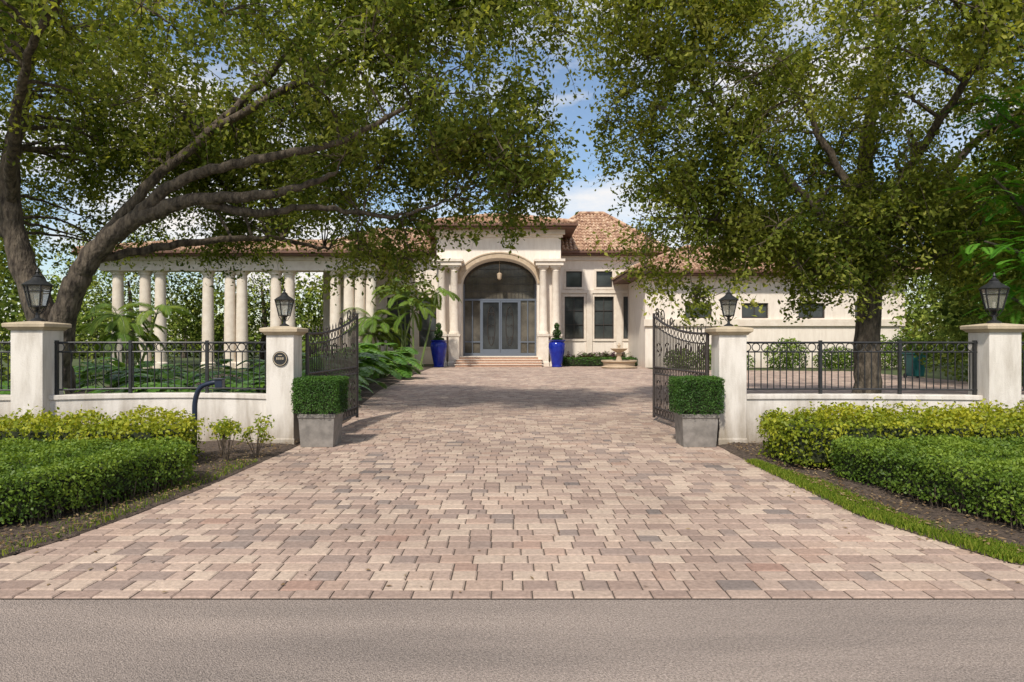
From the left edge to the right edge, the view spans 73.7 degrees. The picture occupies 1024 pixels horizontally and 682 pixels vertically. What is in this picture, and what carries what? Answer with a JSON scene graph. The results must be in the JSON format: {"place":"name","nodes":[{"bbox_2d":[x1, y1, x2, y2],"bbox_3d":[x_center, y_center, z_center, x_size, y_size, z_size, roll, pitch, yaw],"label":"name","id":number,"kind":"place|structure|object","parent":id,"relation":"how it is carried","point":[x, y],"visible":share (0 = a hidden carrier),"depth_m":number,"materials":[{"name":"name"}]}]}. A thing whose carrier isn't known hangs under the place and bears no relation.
{"place":"outdoors","nodes":[
{"label":"outdoors","id":0,"kind":"place"},
{"bbox_2d":[110,271,376,367],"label":"loggia columns","id":1,"kind":"structure","parent":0,"point":[235,315],"depth_m":39.94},
{"bbox_2d":[99,256,378,271],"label":"loggia entablature","id":2,"kind":"structure","parent":1,"relation":"on","point":[301,263],"depth_m":39.70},
{"bbox_2d":[73,239,408,264],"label":"loggia roof","id":3,"kind":"structure","parent":2,"relation":"on","point":[278,248],"depth_m":39.68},
{"bbox_2d":[74,253,407,269],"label":"loggia roof fascia","id":4,"kind":"structure","parent":3,"relation":"attached to","point":[284,254],"depth_m":38.93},
{"bbox_2d":[71,251,369,252],"bbox_3d":[-16.000,-5.065,38.860,18.120,0.150,0.120,0,0,0],"label":"loggia roof gutter","id":5,"kind":"object","parent":4,"relation":"attached to","point":[253,252],"visible":0.28,"depth_m":38.80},
{"bbox_2d":[342,228,436,250],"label":"roof","id":6,"kind":"structure","parent":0,"point":[411,236],"depth_m":48.00,"materials":[{"name":"tile"}]},
{"bbox_2d":[389,299,409,345],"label":"window glass","id":7,"kind":"object","parent":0,"point":[395,311],"visible":0.29,"depth_m":47.18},
{"bbox_2d":[420,299,435,345],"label":"window glass","id":8,"kind":"object","parent":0,"point":[425,326],"visible":0.43,"depth_m":47.18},
{"bbox_2d":[0,366,1023,598],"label":"driveway","id":9,"kind":"structure","parent":0,"point":[398,484],"depth_m":5.98,"materials":[{"name":"brick"}]},
{"bbox_2d":[290,374,348,446],"bbox_3d":[-2.939,1.060,10.514,0.774,1.081,0.772,0,0,0],"label":"boxwood planter","id":10,"kind":"object","parent":9,"relation":"on","point":[320,401],"visible":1,"depth_m":10.25,"materials":[{"name":"concrete"}]},
{"bbox_2d":[305,308,358,420],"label":"iron gate","id":11,"kind":"structure","parent":9,"relation":"on","point":[353,371],"depth_m":12.79,"materials":[{"name":"brown metal"}]},
{"bbox_2d":[430,323,446,366],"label":"blue glazed urn","id":12,"kind":"object","parent":9,"relation":"on","point":[438,345],"visible":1,"depth_m":41.59,"materials":[{"name":"ceramic"}]},
{"bbox_2d":[548,323,564,366],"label":"blue glazed urn","id":13,"kind":"object","parent":9,"relation":"on","point":[556,346],"visible":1,"depth_m":41.59,"materials":[{"name":"ceramic"}]},
{"bbox_2d":[601,343,636,368],"bbox_3d":[6.300,0.850,40.200,2.100,1.500,2.100,0,0,0],"label":"stone fountain","id":14,"kind":"object","parent":9,"relation":"on","point":[618,363],"visible":1,"depth_m":39.56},
{"bbox_2d":[653,308,708,422],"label":"iron gate","id":15,"kind":"structure","parent":9,"relation":"on","point":[656,408],"depth_m":12.75,"materials":[{"name":"brown metal"}]},
{"bbox_2d":[667,375,725,446],"bbox_3d":[2.832,1.060,10.526,0.766,1.080,0.773,0,0,0],"label":"boxwood planter","id":16,"kind":"object","parent":9,"relation":"on","point":[694,401],"visible":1,"depth_m":10.25,"materials":[{"name":"concrete"}]},
{"bbox_2d":[902,353,925,377],"bbox_3d":[17.400,1.049,29.519,0.680,1.098,0.837,0,0,0],"label":"wheelie bin","id":17,"kind":"object","parent":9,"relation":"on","point":[915,366],"visible":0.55,"depth_m":29.21,"materials":[{"name":"teal plastic"}]},
{"bbox_2d":[0,600,1023,681],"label":"road","id":18,"kind":"structure","parent":0,"point":[511,640],"depth_m":3.67,"materials":[{"name":"asphalt"}]},
{"bbox_2d":[0,344,1023,599],"bbox_3d":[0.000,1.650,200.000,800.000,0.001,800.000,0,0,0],"label":"ground","id":19,"kind":"structure","parent":0,"point":[194,364],"depth_m":34.66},
{"bbox_2d":[76,302,198,372],"bbox_3d":[-19.195,-0.164,34.799,5.390,3.589,5.369,0,0,0],"label":"areca palm","id":20,"kind":"object","parent":19,"relation":"on","point":[119,325],"visible":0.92,"depth_m":34.31,"materials":[{"name":"green plant"}]},
{"bbox_2d":[50,398,265,442],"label":"garden wall","id":21,"kind":"structure","parent":19,"relation":"on","point":[243,412],"depth_m":10.68,"materials":[{"name":"white paint"}]},
{"bbox_2d":[49,392,265,399],"bbox_3d":[-5.389,0.862,10.711,3.278,0.073,0.615,0,0,-3],"label":"coping","id":22,"kind":"object","parent":21,"relation":"on","point":[160,395],"visible":0.92,"depth_m":10.68,"materials":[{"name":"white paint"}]},
{"bbox_2d":[54,340,265,394],"bbox_3d":[-5.389,0.415,10.710,3.278,0.850,0.384,0,0,-3],"label":"iron fence","id":23,"kind":"object","parent":22,"relation":"on","point":[130,351],"visible":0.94,"depth_m":10.78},
{"bbox_2d":[0,192,322,381],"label":"background trees","id":24,"kind":"object","parent":19,"relation":"on","point":[12,294],"visible":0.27,"depth_m":49.87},
{"bbox_2d":[0,365,433,557],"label":"mulch bed","id":25,"kind":"object","parent":19,"relation":"on","point":[365,395],"visible":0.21,"depth_m":6.95,"materials":[{"name":"soil"}]},
{"bbox_2d":[11,330,62,422],"bbox_3d":[-7.240,0.735,10.420,0.504,1.790,0.504,0,0,0],"label":"shaft","id":26,"kind":"object","parent":25,"relation":"on","point":[32,368],"visible":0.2,"depth_m":10.18,"materials":[{"name":"white paint"}]},
{"bbox_2d":[1,321,71,330],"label":"cap","id":27,"kind":"object","parent":26,"relation":"on","point":[38,325],"visible":0.95,"depth_m":10.15,"materials":[{"name":"stone"}]},
{"bbox_2d":[21,269,53,320],"bbox_3d":[-7.240,-0.703,10.420,0.419,0.810,0.418,0,0,0],"label":"pillar lantern","id":28,"kind":"object","parent":27,"relation":"on","point":[37,288],"visible":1,"depth_m":10.35,"materials":[{"name":"metal"}]},
{"bbox_2d":[0,436,197,524],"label":"boxwood hedge","id":29,"kind":"object","parent":25,"relation":"on","point":[37,477],"visible":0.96,"depth_m":6.53,"materials":[{"name":"green plant"}]},
{"bbox_2d":[73,357,125,388],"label":"split leaf philodendron","id":30,"kind":"object","parent":25,"relation":"on","point":[83,377],"visible":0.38,"depth_m":22.01,"materials":[{"name":"green plant"}]},
{"bbox_2d":[0,404,210,460],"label":"golden hedge","id":31,"kind":"object","parent":25,"relation":"on","point":[51,427],"visible":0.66,"depth_m":8.41,"materials":[{"name":"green plant"}]},
{"bbox_2d":[75,365,166,392],"bbox_3d":[-10.510,1.193,18.098,2.832,1.120,2.276,0,0,-39],"label":"split leaf philodendron","id":32,"kind":"object","parent":25,"relation":"on","point":[99,368],"visible":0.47,"depth_m":17.74,"materials":[{"name":"green plant"}]},
{"bbox_2d":[105,365,186,392],"bbox_3d":[-9.324,1.107,17.219,2.540,0.970,2.391,0,0,0],"label":"split leaf philodendron","id":33,"kind":"object","parent":25,"relation":"on","point":[164,372],"visible":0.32,"depth_m":17.19,"materials":[{"name":"green plant"}]},
{"bbox_2d":[106,361,192,381],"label":"split leaf philodendron","id":34,"kind":"object","parent":25,"relation":"on","point":[144,364],"visible":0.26,"depth_m":21.68,"materials":[{"name":"green plant"}]},
{"bbox_2d":[113,373,197,392],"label":"split leaf philodendron","id":35,"kind":"object","parent":25,"relation":"on","point":[137,379],"visible":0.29,"depth_m":15.56,"materials":[{"name":"green plant"}]},
{"bbox_2d":[138,378,237,391],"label":"split leaf philodendron","id":36,"kind":"object","parent":25,"relation":"on","point":[157,384],"visible":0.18,"depth_m":13.69,"materials":[{"name":"green plant"}]},
{"bbox_2d":[192,378,226,455],"bbox_3d":[-4.130,1.053,9.250,0.480,1.095,0.140,0,0,0],"label":"gooseneck intercom post","id":37,"kind":"object","parent":25,"relation":"on","point":[218,382],"visible":0.82,"depth_m":9.22,"materials":[{"name":"metal"}]},
{"bbox_2d":[181,365,261,391],"bbox_3d":[-7.837,1.132,18.134,2.541,0.920,2.252,0,0,-10],"label":"split leaf philodendron","id":38,"kind":"object","parent":25,"relation":"on","point":[197,376],"visible":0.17,"depth_m":17.50,"materials":[{"name":"green plant"}]},
{"bbox_2d":[209,417,241,460],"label":"croton shrub","id":39,"kind":"object","parent":25,"relation":"on","point":[230,426],"visible":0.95,"depth_m":8.88,"materials":[{"name":"green plant"}]},
{"bbox_2d":[188,380,265,392],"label":"split leaf philodendron","id":40,"kind":"object","parent":25,"relation":"on","point":[238,386],"visible":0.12,"depth_m":13.57,"materials":[{"name":"green plant"}]},
{"bbox_2d":[201,371,265,392],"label":"split leaf philodendron","id":41,"kind":"object","parent":25,"relation":"on","point":[245,375],"visible":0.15,"depth_m":14.89,"materials":[{"name":"green plant"}]},
{"bbox_2d":[236,412,275,457],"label":"croton shrub","id":42,"kind":"object","parent":25,"relation":"on","point":[262,429],"visible":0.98,"depth_m":9.21,"materials":[{"name":"green plant"}]},
{"bbox_2d":[265,335,301,443],"bbox_3d":[-3.540,0.770,10.620,0.444,1.720,0.444,0,0,0],"label":"shaft","id":43,"kind":"object","parent":25,"relation":"on","point":[285,423],"visible":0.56,"depth_m":10.41,"materials":[{"name":"white paint"}]},
{"bbox_2d":[259,326,308,334],"bbox_3d":[-3.540,-0.161,10.620,0.579,0.138,0.579,0,0,0],"label":"cap","id":44,"kind":"object","parent":43,"relation":"on","point":[282,330],"visible":0.98,"depth_m":10.36,"materials":[{"name":"stone"}]},
{"bbox_2d":[274,288,294,325],"bbox_3d":[-3.540,-0.528,10.620,0.310,0.600,0.310,0,0,0],"label":"pillar lantern","id":45,"kind":"object","parent":44,"relation":"on","point":[284,302],"visible":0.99,"depth_m":10.56,"materials":[{"name":"metal"}]},
{"bbox_2d":[258,352,368,399],"bbox_3d":[-5.296,1.000,18.052,3.093,1.383,2.928,0,0,43],"label":"split leaf philodendron","id":46,"kind":"object","parent":25,"relation":"on","point":[363,380],"visible":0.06,"depth_m":17.65,"materials":[{"name":"green plant"}]},
{"bbox_2d":[315,358,387,388],"bbox_3d":[-5.009,1.070,19.842,2.624,1.139,2.693,0,0,0],"label":"split leaf philodendron","id":47,"kind":"object","parent":25,"relation":"on","point":[366,369],"visible":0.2,"depth_m":19.83,"materials":[{"name":"green plant"}]},
{"bbox_2d":[313,343,393,367],"bbox_3d":[-6.665,0.899,26.578,3.925,1.668,4.651,0,0,0],"label":"split leaf philodendron","id":48,"kind":"object","parent":25,"relation":"on","point":[374,347],"visible":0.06,"depth_m":26.80,"materials":[{"name":"green plant"}]},
{"bbox_2d":[313,345,394,375],"bbox_3d":[-5.515,0.854,22.376,3.536,1.477,3.686,0,0,-17],"label":"split leaf philodendron","id":49,"kind":"object","parent":25,"relation":"on","point":[373,360],"visible":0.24,"depth_m":22.11,"materials":[{"name":"green plant"}]},
{"bbox_2d":[360,351,401,382],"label":"split leaf philodendron","id":50,"kind":"object","parent":25,"relation":"on","point":[395,374],"visible":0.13,"depth_m":25.57,"materials":[{"name":"green plant"}]},
{"bbox_2d":[340,298,440,363],"bbox_3d":[-7.076,-0.430,39.862,6.005,4.107,4.444,0,0,0],"label":"areca palm","id":51,"kind":"object","parent":25,"relation":"on","point":[382,327],"visible":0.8,"depth_m":39.51,"materials":[{"name":"green plant"}]},
{"bbox_2d":[359,344,422,378],"bbox_3d":[-5.565,0.850,28.932,3.671,1.484,3.216,0,0,-20],"label":"split leaf philodendron","id":52,"kind":"object","parent":25,"relation":"on","point":[405,370],"visible":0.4,"depth_m":28.34,"materials":[{"name":"green plant"}]},
{"bbox_2d":[375,342,419,375],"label":"split leaf philodendron","id":53,"kind":"object","parent":25,"relation":"on","point":[405,352],"visible":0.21,"depth_m":32.56,"materials":[{"name":"green plant"}]},
{"bbox_2d":[370,277,461,366],"bbox_3d":[-5.673,-1.016,39.678,5.533,5.262,3.654,0,0,0],"label":"areca palm","id":54,"kind":"object","parent":25,"relation":"on","point":[405,295],"visible":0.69,"depth_m":39.53,"materials":[{"name":"green plant"}]},
{"bbox_2d":[0,440,1023,551],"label":"leaf litter","id":55,"kind":"object","parent":25,"relation":"on","point":[841,484],"visible":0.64,"depth_m":6.56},
{"bbox_2d":[0,0,635,393],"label":"live oak tree","id":56,"kind":"object","parent":19,"relation":"on","point":[192,146],"visible":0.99,"depth_m":13.81,"materials":[{"name":"green plant"}]},
{"bbox_2d":[323,260,436,363],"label":"block wall","id":57,"kind":"structure","parent":19,"relation":"on","point":[427,359],"depth_m":47.00,"materials":[{"name":"paint"}]},
{"bbox_2d":[438,334,447,365],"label":"pedestal","id":58,"kind":"object","parent":19,"relation":"on","point":[444,336],"visible":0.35,"depth_m":43.12,"materials":[{"name":"stone"}]},
{"bbox_2d":[437,267,446,333],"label":"column shaft","id":59,"kind":"object","parent":58,"relation":"on","point":[442,311],"visible":0.59,"depth_m":43.24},
{"bbox_2d":[447,334,460,365],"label":"pedestal","id":60,"kind":"object","parent":19,"relation":"on","point":[454,346],"visible":0.83,"depth_m":43.12,"materials":[{"name":"stone"}]},
{"bbox_2d":[449,267,459,333],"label":"column shaft","id":61,"kind":"object","parent":60,"relation":"on","point":[454,308],"visible":0.94,"depth_m":43.24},
{"bbox_2d":[455,357,541,366],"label":"step risers","id":62,"kind":"object","parent":19,"relation":"on","point":[498,362],"visible":0.79,"depth_m":42.48,"materials":[{"name":"stone"}]},
{"bbox_2d":[454,356,542,364],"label":"step treads","id":63,"kind":"object","parent":62,"relation":"on","point":[498,359],"visible":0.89,"depth_m":42.82,"materials":[{"name":"stone"}]},
{"bbox_2d":[463,261,535,352],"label":"entrance glass","id":64,"kind":"object","parent":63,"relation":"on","point":[495,283],"visible":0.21,"depth_m":45.72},
{"bbox_2d":[437,237,560,361],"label":"portico wall","id":65,"kind":"structure","parent":19,"relation":"on","point":[531,249],"depth_m":44.00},
{"bbox_2d":[432,229,564,266],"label":"entablature","id":66,"kind":"structure","parent":65,"relation":"attached to","point":[554,233],"depth_m":43.70,"materials":[{"name":"stone"}]},
{"bbox_2d":[458,252,539,282],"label":"archivolt","id":67,"kind":"object","parent":65,"relation":"attached to","point":[466,266],"visible":0.89,"depth_m":43.92,"materials":[{"name":"stone"}]},
{"bbox_2d":[463,284,535,355],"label":"door frames","id":68,"kind":"structure","parent":65,"relation":"in","point":[496,352],"depth_m":45.62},
{"bbox_2d":[483,302,517,348],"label":"door glass","id":69,"kind":"object","parent":68,"relation":"in","point":[509,320],"visible":1,"depth_m":45.68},
{"bbox_2d":[464,261,535,344],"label":"door ironwork","id":70,"kind":"object","parent":65,"relation":"attached to","point":[503,291],"depth_m":45.65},
{"bbox_2d":[423,213,578,222],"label":"portico roof","id":71,"kind":"structure","parent":65,"relation":"on","point":[553,220],"depth_m":43.97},
{"bbox_2d":[423,226,576,239],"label":"portico roof fascia","id":72,"kind":"structure","parent":71,"relation":"attached to","point":[569,231],"depth_m":43.39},
{"bbox_2d":[428,223,577,225],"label":"portico roof gutter","id":73,"kind":"object","parent":72,"relation":"attached to","point":[547,224],"visible":0.51,"depth_m":42.81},
{"bbox_2d":[0,273,1022,357],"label":"distant trees","id":74,"kind":"object","parent":19,"relation":"on","point":[196,354],"visible":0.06,"depth_m":66.59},
{"bbox_2d":[537,334,549,365],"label":"pedestal","id":75,"kind":"object","parent":19,"relation":"on","point":[543,348],"visible":0.83,"depth_m":43.12,"materials":[{"name":"stone"}]},
{"bbox_2d":[538,267,547,333],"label":"column shaft","id":76,"kind":"object","parent":75,"relation":"on","point":[543,302],"visible":1,"depth_m":43.24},
{"bbox_2d":[549,334,561,365],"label":"pedestal","id":77,"kind":"object","parent":19,"relation":"on","point":[551,336],"visible":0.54,"depth_m":43.09,"materials":[{"name":"stone"}]},
{"bbox_2d":[550,267,559,333],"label":"column shaft","id":78,"kind":"object","parent":77,"relation":"on","point":[555,299],"visible":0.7,"depth_m":43.24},
{"bbox_2d":[90,281,1021,363],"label":"background tree trunks","id":79,"kind":"object","parent":19,"relation":"on","point":[262,355],"visible":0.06,"depth_m":51.83,"materials":[{"name":"plant"}]},
{"bbox_2d":[563,350,631,358],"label":"bromeliad bed","id":80,"kind":"object","parent":19,"relation":"on","point":[603,354],"visible":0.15,"depth_m":45.21,"materials":[{"name":"green plant"}]},
{"bbox_2d":[562,356,637,365],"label":"hedge","id":81,"kind":"object","parent":19,"relation":"on","point":[587,361],"visible":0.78,"depth_m":43.42,"materials":[{"name":"green plant"}]},
{"bbox_2d":[561,260,639,356],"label":"wing wall","id":82,"kind":"structure","parent":19,"relation":"on","point":[575,348],"depth_m":47.00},
{"bbox_2d":[562,294,585,340],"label":"window surround","id":83,"kind":"object","parent":82,"relation":"attached to","point":[563,310],"visible":0.88,"depth_m":46.95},
{"bbox_2d":[565,298,582,337],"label":"window glass","id":84,"kind":"object","parent":83,"relation":"in","point":[573,317],"visible":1,"depth_m":47.18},
{"bbox_2d":[592,294,615,340],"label":"window surround","id":85,"kind":"object","parent":82,"relation":"attached to","point":[603,295],"visible":1,"depth_m":46.95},
{"bbox_2d":[595,298,611,337],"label":"window glass","id":86,"kind":"object","parent":85,"relation":"in","point":[599,318],"visible":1,"depth_m":47.18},
{"bbox_2d":[561,256,655,353],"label":"wing cornice","id":87,"kind":"structure","parent":82,"relation":"attached to","point":[589,318],"depth_m":46.86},
{"bbox_2d":[561,211,670,250],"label":"roof","id":88,"kind":"structure","parent":82,"relation":"on","point":[596,221],"depth_m":47.72,"materials":[{"name":"tile"}]},
{"bbox_2d":[628,279,644,367],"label":"wing side walls","id":89,"kind":"structure","parent":19,"relation":"on","point":[636,334],"depth_m":43.87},
{"bbox_2d":[545,0,1023,392],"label":"live oak tree","id":90,"kind":"object","parent":19,"relation":"on","point":[864,231],"visible":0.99,"depth_m":14.50,"materials":[{"name":"green plant"}]},
{"bbox_2d":[665,325,931,369],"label":"foundation shrubs","id":91,"kind":"object","parent":19,"relation":"on","point":[889,347],"visible":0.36,"depth_m":38.57,"materials":[{"name":"green plant"}]},
{"bbox_2d":[747,399,981,442],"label":"garden wall","id":92,"kind":"structure","parent":19,"relation":"on","point":[756,408],"depth_m":10.53,"materials":[{"name":"white paint"}]},
{"bbox_2d":[747,393,982,399],"bbox_3d":[5.353,0.862,10.595,3.556,0.073,0.388,0,0,3],"label":"coping","id":93,"kind":"object","parent":92,"relation":"on","point":[861,396],"visible":0.94,"depth_m":10.52,"materials":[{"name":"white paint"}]},
{"bbox_2d":[747,340,977,394],"bbox_3d":[5.353,0.415,10.595,3.549,0.850,0.156,0,0,3],"label":"iron fence","id":94,"kind":"object","parent":93,"relation":"on","point":[898,351],"visible":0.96,"depth_m":10.63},
{"bbox_2d":[716,442,1023,564],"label":"mulch bed","id":95,"kind":"object","parent":19,"relation":"on","point":[936,512],"visible":0.19,"depth_m":6.56,"materials":[{"name":"soil"}]},
{"bbox_2d":[0,458,1023,564],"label":"grass verge","id":96,"kind":"object","parent":95,"relation":"on","point":[1009,552],"depth_m":6.11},
{"bbox_2d":[711,335,747,445],"bbox_3d":[3.370,0.770,10.620,0.444,1.720,0.444,0,0,0],"label":"shaft","id":97,"kind":"object","parent":95,"relation":"on","point":[729,359],"visible":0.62,"depth_m":10.41,"materials":[{"name":"white paint"}]},
{"bbox_2d":[705,326,753,334],"bbox_3d":[3.370,-0.161,10.620,0.579,0.138,0.579,0,0,0],"label":"cap","id":98,"kind":"object","parent":97,"relation":"on","point":[729,330],"visible":0.96,"depth_m":10.36,"materials":[{"name":"stone"}]},
{"bbox_2d":[719,288,738,325],"bbox_3d":[3.370,-0.528,10.620,0.310,0.600,0.310,0,0,0],"label":"pillar lantern","id":99,"kind":"object","parent":98,"relation":"on","point":[728,302],"visible":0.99,"depth_m":10.55,"materials":[{"name":"metal"}]},
{"bbox_2d":[755,396,1023,467],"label":"golden hedge","id":100,"kind":"object","parent":95,"relation":"on","point":[806,435],"visible":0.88,"depth_m":8.47,"materials":[{"name":"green plant"}]},
{"bbox_2d":[826,433,1023,530],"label":"boxwood hedge","id":101,"kind":"object","parent":95,"relation":"on","point":[985,475],"visible":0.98,"depth_m":6.68,"materials":[{"name":"green plant"}]},
{"bbox_2d":[968,332,1020,416],"bbox_3d":[7.360,0.750,10.420,0.504,1.760,0.504,0,0,0],"label":"shaft","id":102,"kind":"object","parent":95,"relation":"on","point":[999,367],"visible":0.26,"depth_m":10.18,"materials":[{"name":"white paint"}]},
{"bbox_2d":[960,323,1023,332],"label":"cap","id":103,"kind":"object","parent":102,"relation":"on","point":[993,327],"visible":0.95,"depth_m":10.15,"materials":[{"name":"stone"}]},
{"bbox_2d":[979,273,1009,322],"bbox_3d":[7.360,-0.658,10.420,0.403,0.780,0.403,0,0,0],"label":"pillar lantern","id":104,"kind":"object","parent":103,"relation":"on","point":[994,291],"visible":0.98,"depth_m":10.34,"materials":[{"name":"metal"}]},
{"bbox_2d":[885,110,1023,381],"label":"background trees","id":105,"kind":"object","parent":19,"relation":"on","point":[950,323],"visible":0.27,"depth_m":25.78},
{"bbox_2d":[931,19,1023,323],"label":"poinciana tree","id":106,"kind":"object","parent":19,"relation":"on","point":[1014,122],"visible":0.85,"depth_m":13.05,"materials":[{"name":"green plant"}]},
{"bbox_2d":[0,0,1023,341],"label":"sky","id":107,"kind":"structure","parent":0,"point":[584,198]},
{"bbox_2d":[645,281,904,367],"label":"wing wall","id":108,"kind":"structure","parent":0,"point":[803,333],"depth_m":41.00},
{"bbox_2d":[742,304,765,316],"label":"window glass","id":109,"kind":"object","parent":108,"relation":"in","point":[748,312],"visible":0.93,"depth_m":41.18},
{"bbox_2d":[611,245,923,279],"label":"wing roof","id":110,"kind":"structure","parent":108,"relation":"on","point":[695,266],"depth_m":41.47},
{"bbox_2d":[613,272,921,283],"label":"wing roof fascia","id":111,"kind":"structure","parent":110,"relation":"attached to","point":[619,280],"depth_m":41.38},
{"bbox_2d":[644,276,908,325],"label":"wing band","id":112,"kind":"object","parent":108,"relation":"attached to","point":[780,322],"visible":0.46,"depth_m":40.86,"materials":[{"name":"stone"}]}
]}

